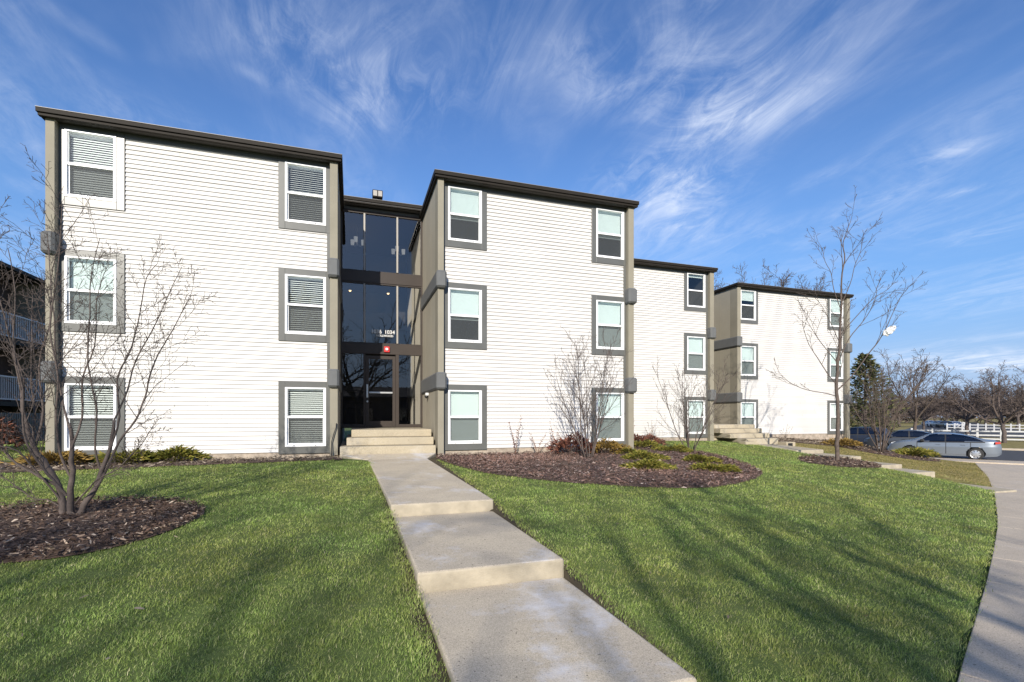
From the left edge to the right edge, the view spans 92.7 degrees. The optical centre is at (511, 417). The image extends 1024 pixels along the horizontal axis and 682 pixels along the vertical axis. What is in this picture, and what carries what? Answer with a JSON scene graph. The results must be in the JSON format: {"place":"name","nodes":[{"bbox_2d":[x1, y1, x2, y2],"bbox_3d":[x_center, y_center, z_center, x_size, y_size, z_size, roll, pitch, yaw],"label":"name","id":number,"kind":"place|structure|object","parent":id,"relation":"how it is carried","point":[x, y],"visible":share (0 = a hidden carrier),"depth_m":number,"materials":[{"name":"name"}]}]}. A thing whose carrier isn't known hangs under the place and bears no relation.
{"place":"outdoors","nodes":[
{"label":"outdoors","id":0,"kind":"place"},
{"bbox_2d":[0,418,1023,681],"bbox_3d":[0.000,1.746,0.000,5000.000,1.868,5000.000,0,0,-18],"label":"ground","id":1,"kind":"structure","parent":0,"point":[222,656],"depth_m":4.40,"materials":[{"name":"green plant"}]},
{"bbox_2d":[0,416,24,448],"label":"brown hedge","id":2,"kind":"object","parent":1,"relation":"on","point":[10,423],"visible":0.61,"depth_m":12.74,"materials":[{"name":"orange plant"}]},
{"bbox_2d":[0,261,44,412],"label":"balcony building","id":3,"kind":"structure","parent":1,"relation":"on","point":[8,402],"depth_m":22.45,"materials":[{"name":"brick"}]},
{"bbox_2d":[0,413,44,441],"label":"patio fence","id":4,"kind":"object","parent":1,"relation":"on","point":[16,416],"visible":0.2,"depth_m":19.39,"materials":[{"name":"grey metal"}]},
{"bbox_2d":[0,494,204,562],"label":"mulch bed","id":5,"kind":"object","parent":1,"relation":"on","point":[74,547],"visible":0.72,"depth_m":5.22,"materials":[{"name":"brown wood"}]},
{"bbox_2d":[0,144,220,514],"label":"multistem tree","id":6,"kind":"object","parent":5,"relation":"on","point":[61,494],"visible":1,"depth_m":5.70,"materials":[{"name":"brown plant"}]},
{"bbox_2d":[0,457,342,472],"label":"planting strip","id":7,"kind":"object","parent":1,"relation":"on","point":[169,464],"visible":0.33,"depth_m":10.19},
{"bbox_2d":[6,448,95,466],"bbox_3d":[-9.069,0.784,9.646,1.396,0.365,1.010,0,0,-18],"label":"golden shrub","id":8,"kind":"object","parent":7,"relation":"on","point":[52,458],"visible":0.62,"depth_m":9.55,"materials":[{"name":"brown plant"}]},
{"bbox_2d":[87,448,165,463],"bbox_3d":[-8.100,0.795,10.197,1.304,0.349,1.029,0,0,6],"label":"golden shrub","id":9,"kind":"object","parent":7,"relation":"on","point":[131,459],"visible":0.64,"depth_m":10.01,"materials":[{"name":"green plant"}]},
{"bbox_2d":[0,455,340,470],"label":"leaf litter","id":10,"kind":"object","parent":7,"relation":"on","point":[150,464],"visible":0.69,"depth_m":10.32,"materials":[{"name":"brown plant"}]},
{"bbox_2d":[141,443,213,462],"bbox_3d":[-7.239,0.768,10.546,1.464,0.404,0.884,0,0,-18],"label":"juniper shrub","id":11,"kind":"object","parent":7,"relation":"on","point":[174,453],"visible":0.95,"depth_m":10.45,"materials":[{"name":"green plant"}]},
{"bbox_2d":[21,468,389,659],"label":"fallen leaves","id":12,"kind":"object","parent":1,"relation":"on","point":[142,607],"visible":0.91,"depth_m":3.54,"materials":[{"name":"brown plant"}]},
{"bbox_2d":[35,106,639,459],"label":"apartment building","id":13,"kind":"structure","parent":1,"relation":"on","point":[492,286],"depth_m":11.91,"materials":[{"name":"white plastic"}]},
{"bbox_2d":[59,377,124,455],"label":"window","id":14,"kind":"structure","parent":13,"relation":"in","point":[84,441],"depth_m":10.58,"materials":[{"name":"white plastic"}]},
{"bbox_2d":[59,249,141,333],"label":"window","id":15,"kind":"structure","parent":13,"relation":"in","point":[65,259],"depth_m":10.56,"materials":[{"name":"white plastic"}]},
{"bbox_2d":[59,123,141,210],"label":"window","id":16,"kind":"structure","parent":13,"relation":"in","point":[91,160],"depth_m":10.57,"materials":[{"name":"white plastic"}]},
{"bbox_2d":[278,381,329,453],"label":"window","id":17,"kind":"structure","parent":13,"relation":"in","point":[303,407],"depth_m":11.89,"materials":[{"name":"white plastic"}]},
{"bbox_2d":[278,268,329,342],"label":"window","id":18,"kind":"structure","parent":13,"relation":"in","point":[303,295],"depth_m":11.89,"materials":[{"name":"white plastic"}]},
{"bbox_2d":[278,156,329,232],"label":"window","id":19,"kind":"structure","parent":13,"relation":"in","point":[303,185],"depth_m":11.89,"materials":[{"name":"white plastic"}]},
{"bbox_2d":[331,423,336,455],"bbox_3d":[-4.310,0.595,11.836,0.140,0.894,0.075,0,0,-33],"label":"cable","id":20,"kind":"object","parent":13,"relation":"attached to","point":[332,439],"visible":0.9,"depth_m":11.82,"materials":[{"name":"black plastic"}]},
{"bbox_2d":[350,236,362,245],"bbox_3d":[-5.110,-6.040,16.184,0.463,0.720,0.456,0,0,-18],"label":"chandelier","id":21,"kind":"object","parent":13,"relation":"hanging from","point":[354,240],"visible":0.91,"depth_m":16.23,"materials":[{"name":"white glass"}]},
{"bbox_2d":[372,189,382,199],"bbox_3d":[-4.108,-6.720,14.916,0.300,0.360,0.232,0,0,-18],"label":"floodlight","id":22,"kind":"object","parent":13,"relation":"on","point":[377,194],"visible":0.82,"depth_m":14.82,"materials":[{"name":"white"}]},
{"bbox_2d":[366,355,394,426],"bbox_3d":[-4.048,-0.791,15.053,0.890,2.198,0.110,0,0,-18],"label":"door","id":23,"kind":"structure","parent":13,"relation":"in","point":[368,423],"depth_m":15.04,"materials":[{"name":"brown metal"}]},
{"bbox_2d":[384,346,389,351],"bbox_3d":[-3.854,-2.090,15.040,0.170,0.180,0.095,0,0,-18],"label":"fire alarm","id":24,"kind":"object","parent":13,"relation":"attached to","point":[386,348],"visible":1,"depth_m":15.02,"materials":[{"name":"red plastic"}]},
{"bbox_2d":[391,246,404,255],"bbox_3d":[-3.899,-5.940,16.791,0.463,0.720,0.456,0,0,-18],"label":"chandelier","id":25,"kind":"object","parent":13,"relation":"hanging from","point":[394,250],"visible":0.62,"depth_m":16.86,"materials":[{"name":"white glass"}]},
{"bbox_2d":[444,385,486,449],"bbox_3d":[-1.268,0.010,13.124,1.198,1.740,0.166,0,0,-18],"label":"window","id":26,"kind":"structure","parent":13,"relation":"in","point":[465,406],"depth_m":13.13,"materials":[{"name":"white plastic"}]},
{"bbox_2d":[444,282,486,349],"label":"window","id":27,"kind":"structure","parent":13,"relation":"in","point":[465,305],"depth_m":13.12,"materials":[{"name":"white plastic"}]},
{"bbox_2d":[444,181,486,250],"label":"window","id":28,"kind":"structure","parent":13,"relation":"in","point":[465,206],"depth_m":13.12,"materials":[{"name":"white plastic"}]},
{"bbox_2d":[581,204,625,265],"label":"window","id":29,"kind":"structure","parent":13,"relation":"in","point":[608,235],"depth_m":14.47,"materials":[{"name":"white plastic"}]},
{"bbox_2d":[584,295,625,355],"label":"window","id":30,"kind":"structure","parent":13,"relation":"in","point":[610,311],"depth_m":14.47,"materials":[{"name":"white plastic"}]},
{"bbox_2d":[591,388,625,445],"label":"window","id":31,"kind":"structure","parent":13,"relation":"in","point":[617,433],"depth_m":14.52,"materials":[{"name":"white plastic"}]},
{"bbox_2d":[340,427,435,454],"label":"entrance steps","id":32,"kind":"structure","parent":1,"relation":"on","point":[386,440],"depth_m":12.54,"materials":[{"name":"beige concrete"}]},
{"bbox_2d":[436,446,762,487],"bbox_3d":[2.963,1.134,12.785,9.076,0.430,6.538,0,0,-43],"label":"mulch bed","id":33,"kind":"object","parent":1,"relation":"on","point":[607,469],"visible":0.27,"depth_m":10.30,"materials":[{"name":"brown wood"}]},
{"bbox_2d":[508,417,521,453],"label":"dry weed","id":34,"kind":"object","parent":33,"relation":"on","point":[516,437],"visible":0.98,"depth_m":13.03,"materials":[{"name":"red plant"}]},
{"bbox_2d":[530,434,545,453],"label":"dry weed","id":35,"kind":"object","parent":33,"relation":"on","point":[535,447],"visible":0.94,"depth_m":13.17,"materials":[{"name":"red plant"}]},
{"bbox_2d":[549,423,559,448],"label":"dry weed","id":36,"kind":"object","parent":33,"relation":"on","point":[553,436],"visible":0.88,"depth_m":13.32,"materials":[{"name":"red plant"}]},
{"bbox_2d":[546,431,600,453],"bbox_3d":[1.692,0.692,13.396,1.477,0.671,1.127,0,0,-41],"label":"rust shrub","id":37,"kind":"object","parent":33,"relation":"on","point":[563,443],"visible":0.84,"depth_m":13.24,"materials":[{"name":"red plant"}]},
{"bbox_2d":[543,324,635,457],"bbox_3d":[1.963,-0.613,12.497,2.264,3.511,2.005,0,0,23],"label":"multistem tree","id":38,"kind":"object","parent":33,"relation":"on","point":[593,407],"visible":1,"depth_m":12.39,"materials":[{"name":"brown plant"}]},
{"bbox_2d":[585,437,632,453],"bbox_3d":[2.691,0.788,13.620,1.394,0.485,1.037,0,0,-18],"label":"golden shrub","id":39,"kind":"object","parent":33,"relation":"on","point":[613,445],"visible":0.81,"depth_m":13.42,"materials":[{"name":"yellow plant"}]},
{"bbox_2d":[614,447,646,453],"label":"juniper shrub","id":40,"kind":"object","parent":33,"relation":"on","point":[626,449],"visible":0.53,"depth_m":13.40,"materials":[{"name":"green plant"}]},
{"bbox_2d":[620,450,671,459],"bbox_3d":[3.368,0.954,12.399,1.336,0.311,0.754,0,0,-1],"label":"juniper shrub","id":41,"kind":"object","parent":33,"relation":"on","point":[635,454],"visible":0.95,"depth_m":12.27,"materials":[{"name":"green plant"}]},
{"bbox_2d":[634,438,660,447],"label":"juniper shrub","id":42,"kind":"object","parent":33,"relation":"on","point":[647,443],"visible":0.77,"depth_m":15.33,"materials":[{"name":"green plant"}]},
{"bbox_2d":[619,458,678,469],"bbox_3d":[3.014,1.016,10.682,1.343,0.300,0.744,0,0,-4],"label":"juniper shrub","id":43,"kind":"object","parent":33,"relation":"on","point":[652,464],"visible":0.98,"depth_m":10.62,"materials":[{"name":"green plant"}]},
{"bbox_2d":[634,433,668,444],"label":"rust shrub","id":44,"kind":"object","parent":33,"relation":"on","point":[650,437],"visible":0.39,"depth_m":16.25,"materials":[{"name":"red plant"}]},
{"bbox_2d":[651,443,692,452],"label":"juniper shrub","id":45,"kind":"object","parent":33,"relation":"on","point":[681,448],"visible":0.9,"depth_m":14.62,"materials":[{"name":"green plant"}]},
{"bbox_2d":[651,356,744,450],"bbox_3d":[5.750,-0.378,15.018,2.742,3.120,2.461,0,0,29],"label":"multistem tree","id":46,"kind":"object","parent":33,"relation":"on","point":[687,427],"visible":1,"depth_m":15.18,"materials":[{"name":"brown plant"}]},
{"bbox_2d":[681,453,722,462],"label":"juniper shrub","id":47,"kind":"object","parent":33,"relation":"on","point":[697,457],"visible":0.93,"depth_m":12.53,"materials":[{"name":"green plant"}]},
{"bbox_2d":[688,461,740,472],"bbox_3d":[4.516,1.115,11.032,1.329,0.269,0.712,0,0,2],"label":"juniper shrub","id":48,"kind":"object","parent":33,"relation":"on","point":[729,467],"visible":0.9,"depth_m":10.88,"materials":[{"name":"green plant"}]},
{"bbox_2d":[714,271,725,289],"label":"bare tree","id":49,"kind":"object","parent":1,"relation":"on","point":[718,282],"depth_m":66.21,"materials":[{"name":"brown plant"}]},
{"bbox_2d":[520,479,922,640],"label":"fallen leaves","id":50,"kind":"object","parent":1,"relation":"on","point":[694,549],"visible":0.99,"depth_m":6.23,"materials":[{"name":"brown plant"}]},
{"bbox_2d":[634,258,853,440],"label":"apartment building","id":51,"kind":"structure","parent":1,"relation":"on","point":[692,318],"depth_m":23.65,"materials":[{"name":"white plastic"}]},
{"bbox_2d":[670,397,707,437],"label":"window","id":52,"kind":"structure","parent":51,"relation":"in","point":[692,434],"depth_m":20.92,"materials":[{"name":"white plastic"}]},
{"bbox_2d":[672,270,707,311],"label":"window","id":53,"kind":"structure","parent":51,"relation":"in","point":[695,282],"depth_m":20.92,"materials":[{"name":"white plastic"}]},
{"bbox_2d":[684,333,707,374],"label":"window","id":54,"kind":"structure","parent":51,"relation":"in","point":[695,345],"depth_m":20.91,"materials":[{"name":"white plastic"}]},
{"bbox_2d":[741,399,757,427],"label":"window","id":55,"kind":"structure","parent":51,"relation":"in","point":[749,407],"depth_m":23.69,"materials":[{"name":"white plastic"}]},
{"bbox_2d":[741,343,757,379],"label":"window","id":56,"kind":"structure","parent":51,"relation":"in","point":[749,351],"depth_m":23.68,"materials":[{"name":"white glass"}]},
{"bbox_2d":[741,288,757,323],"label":"window","id":57,"kind":"structure","parent":51,"relation":"in","point":[749,297],"depth_m":23.68,"materials":[{"name":"white plastic"}]},
{"bbox_2d":[804,296,843,330],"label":"window","id":58,"kind":"structure","parent":51,"relation":"in","point":[832,302],"depth_m":25.37,"materials":[{"name":"white plastic"}]},
{"bbox_2d":[827,400,843,433],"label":"window","id":59,"kind":"structure","parent":51,"relation":"in","point":[831,405],"depth_m":25.37,"materials":[{"name":"white plastic"}]},
{"bbox_2d":[827,348,843,381],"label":"window","id":60,"kind":"structure","parent":51,"relation":"in","point":[831,363],"depth_m":25.37,"materials":[{"name":"white plastic"}]},
{"bbox_2d":[714,424,777,443],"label":"entrance steps","id":61,"kind":"structure","parent":1,"relation":"on","point":[737,432],"depth_m":21.15,"materials":[{"name":"beige concrete"}]},
{"bbox_2d":[719,260,833,290],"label":"bare tree","id":62,"kind":"object","parent":1,"relation":"on","point":[782,280],"visible":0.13,"depth_m":62.60,"materials":[{"name":"brown plant"}]},
{"bbox_2d":[778,438,841,446],"bbox_3d":[14.589,1.363,23.563,7.400,0.785,1.900,0,0,-18],"label":"planting strip","id":63,"kind":"object","parent":1,"relation":"on","point":[806,442],"visible":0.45,"depth_m":22.97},
{"bbox_2d":[770,437,887,451],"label":"leaf litter","id":64,"kind":"object","parent":63,"relation":"on","point":[798,439],"visible":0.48,"depth_m":23.63,"materials":[{"name":"brown plant"}]},
{"bbox_2d":[820,437,863,446],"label":"rust shrub","id":65,"kind":"object","parent":63,"relation":"on","point":[846,441],"visible":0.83,"depth_m":23.14,"materials":[{"name":"yellow plant"}]},
{"bbox_2d":[797,454,881,467],"bbox_3d":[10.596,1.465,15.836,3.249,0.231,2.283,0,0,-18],"label":"mulch bed","id":66,"kind":"object","parent":1,"relation":"on","point":[845,465],"visible":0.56,"depth_m":15.28,"materials":[{"name":"brown wood"}]},
{"bbox_2d":[766,185,928,459],"bbox_3d":[10.780,-2.953,15.886,4.789,9.011,1.943,0,0,-1],"label":"young tree","id":67,"kind":"object","parent":66,"relation":"on","point":[836,395],"visible":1,"depth_m":15.85,"materials":[{"name":"brown plant"}]},
{"bbox_2d":[883,325,895,335],"bbox_3d":[12.094,-2.770,15.666,0.416,0.360,0.267,0,0,0],"label":"plastic bag","id":68,"kind":"object","parent":67,"relation":"hanging from","point":[888,331],"visible":0.99,"depth_m":15.60,"materials":[{"name":"white plastic"}]},
{"bbox_2d":[850,352,909,429],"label":"evergreen tree","id":69,"kind":"object","parent":1,"relation":"on","point":[858,382],"visible":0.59,"depth_m":41.55,"materials":[{"name":"green plant"}]},
{"bbox_2d":[826,441,941,460],"bbox_3d":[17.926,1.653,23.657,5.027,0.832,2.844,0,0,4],"label":"mulch bed","id":70,"kind":"object","parent":1,"relation":"on","point":[875,450],"visible":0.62,"depth_m":23.05,"materials":[{"name":"brown wood"}]},
{"bbox_2d":[841,353,939,451],"bbox_3d":[18.305,-0.756,23.357,2.768,5.080,4.307,0,0,-18],"label":"multistem tree","id":71,"kind":"object","parent":70,"relation":"on","point":[881,446],"visible":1,"depth_m":23.49,"materials":[{"name":"brown plant"}]},
{"bbox_2d":[896,446,934,457],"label":"juniper shrub","id":72,"kind":"object","parent":70,"relation":"on","point":[915,451],"visible":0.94,"depth_m":23.69,"materials":[{"name":"green plant"}]},
{"bbox_2d":[867,348,943,423],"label":"bare tree","id":73,"kind":"object","parent":1,"relation":"on","point":[902,389],"visible":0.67,"depth_m":43.15,"materials":[{"name":"brown plant"}]},
{"bbox_2d":[881,393,936,426],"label":"bare tree","id":74,"kind":"object","parent":1,"relation":"on","point":[892,409],"visible":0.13,"depth_m":119.26,"materials":[{"name":"brown plant"}]},
{"bbox_2d":[870,348,959,429],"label":"bare tree","id":75,"kind":"object","parent":1,"relation":"on","point":[915,418],"visible":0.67,"depth_m":45.37,"materials":[{"name":"brown plant"}]},
{"bbox_2d":[910,396,953,431],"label":"bare tree","id":76,"kind":"object","parent":1,"relation":"on","point":[929,414],"visible":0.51,"depth_m":77.74,"materials":[{"name":"brown plant"}]},
{"bbox_2d":[850,392,1023,423],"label":"woodland","id":77,"kind":"object","parent":1,"relation":"on","point":[954,418],"visible":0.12,"depth_m":184.71,"materials":[{"name":"brown plant"}]},
{"bbox_2d":[931,393,963,420],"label":"bare tree","id":78,"kind":"object","parent":1,"relation":"on","point":[950,408],"visible":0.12,"depth_m":109.93,"materials":[{"name":"brown plant"}]},
{"bbox_2d":[911,428,1023,440],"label":"rail fence","id":79,"kind":"object","parent":1,"relation":"on","point":[977,431],"visible":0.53,"depth_m":49.24,"materials":[{"name":"white paint"}]},
{"bbox_2d":[918,381,1023,433],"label":"bare tree","id":80,"kind":"object","parent":1,"relation":"on","point":[967,418],"visible":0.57,"depth_m":66.03,"materials":[{"name":"brown plant"}]},
{"bbox_2d":[925,457,1023,464],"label":"pavement apron","id":81,"kind":"object","parent":1,"relation":"on","point":[990,461],"visible":0.09,"depth_m":24.80,"materials":[{"name":"concrete"}]},
{"bbox_2d":[937,360,1023,442],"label":"bare tree","id":82,"kind":"object","parent":1,"relation":"on","point":[1001,423],"visible":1,"depth_m":45.36,"materials":[{"name":"brown plant"}]},
{"bbox_2d":[946,423,1023,430],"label":"rail fence","id":83,"kind":"object","parent":1,"relation":"on","point":[978,427],"visible":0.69,"depth_m":84.13,"materials":[{"name":"white paint"}]},
{"bbox_2d":[962,379,1016,429],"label":"bare tree","id":84,"kind":"object","parent":1,"relation":"on","point":[986,416],"visible":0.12,"depth_m":91.64,"materials":[{"name":"brown plant"}]},
{"bbox_2d":[968,385,1022,427],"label":"bare tree","id":85,"kind":"object","parent":1,"relation":"on","point":[1018,418],"visible":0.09,"depth_m":100.02,"materials":[{"name":"brown plant"}]},
{"bbox_2d":[976,365,1023,414],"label":"bare tree","id":86,"kind":"object","parent":1,"relation":"on","point":[1008,395],"visible":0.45,"depth_m":58.91,"materials":[{"name":"brown plant"}]},
{"bbox_2d":[979,447,1023,450],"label":"kerb","id":87,"kind":"structure","parent":1,"relation":"on","point":[1012,449],"depth_m":34.28,"materials":[{"name":"concrete"}]},
{"bbox_2d":[0,0,1023,417],"label":"sky","id":88,"kind":"structure","parent":0,"point":[738,129],"materials":[{"name":"blue"}]},
{"bbox_2d":[339,453,696,681],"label":"path","id":89,"kind":"structure","parent":0,"point":[507,601],"depth_m":4.12,"materials":[{"name":"concrete"}]},
{"bbox_2d":[779,443,993,486],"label":"dry grass","id":90,"kind":"structure","parent":0,"point":[938,465],"depth_m":18.65,"materials":[{"name":"plant"}]},
{"bbox_2d":[756,444,1016,495],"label":"path","id":91,"kind":"structure","parent":0,"point":[890,466],"depth_m":15.96,"materials":[{"name":"beige concrete"}]},
{"bbox_2d":[875,447,1023,460],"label":"road","id":92,"kind":"structure","parent":0,"point":[1010,455],"depth_m":28.92,"materials":[{"name":"grey asphalt"}]},
{"bbox_2d":[850,427,889,443],"bbox_3d":[27.715,1.548,39.386,4.600,1.560,2.080,0,0,39],"label":"parked car","id":93,"kind":"object","parent":92,"relation":"on","point":[859,434],"visible":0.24,"depth_m":38.50,"materials":[{"name":"blue paint"}]},
{"bbox_2d":[864,430,929,448],"bbox_3d":[27.371,1.596,34.012,4.600,1.464,2.080,0,0,36],"label":"parked car","id":94,"kind":"object","parent":92,"relation":"on","point":[898,435],"visible":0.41,"depth_m":33.61,"materials":[{"name":"grey paint"}]},
{"bbox_2d":[887,432,1001,459],"bbox_3d":[24.493,1.596,27.860,4.820,1.464,2.080,0,0,42],"label":"parked car","id":95,"kind":"object","parent":92,"relation":"on","point":[949,444],"visible":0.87,"depth_m":26.88,"materials":[{"name":"grey paint"}]},
{"bbox_2d":[905,422,1023,437],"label":"road","id":96,"kind":"structure","parent":0,"point":[973,424],"depth_m":85.81,"materials":[{"name":"grey asphalt"}]},
{"bbox_2d":[921,421,935,426],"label":"parked car","id":97,"kind":"object","parent":96,"relation":"on","point":[927,423],"visible":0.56,"depth_m":117.00,"materials":[{"name":"blue paint"}]},
{"bbox_2d":[930,421,940,426],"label":"parked car","id":98,"kind":"object","parent":96,"relation":"on","point":[933,423],"visible":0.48,"depth_m":111.83,"materials":[{"name":"blue paint"}]},
{"bbox_2d":[937,421,948,427],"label":"parked car","id":99,"kind":"object","parent":96,"relation":"on","point":[941,424],"visible":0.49,"depth_m":106.05,"materials":[{"name":"blue paint"}]},
{"bbox_2d":[944,421,960,427],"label":"parked car","id":100,"kind":"object","parent":96,"relation":"on","point":[953,422],"visible":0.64,"depth_m":100.10,"materials":[{"name":"white paint"}]},
{"bbox_2d":[958,463,1023,681],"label":"pavement","id":101,"kind":"structure","parent":0,"point":[995,650],"depth_m":4.69,"materials":[{"name":"concrete"}]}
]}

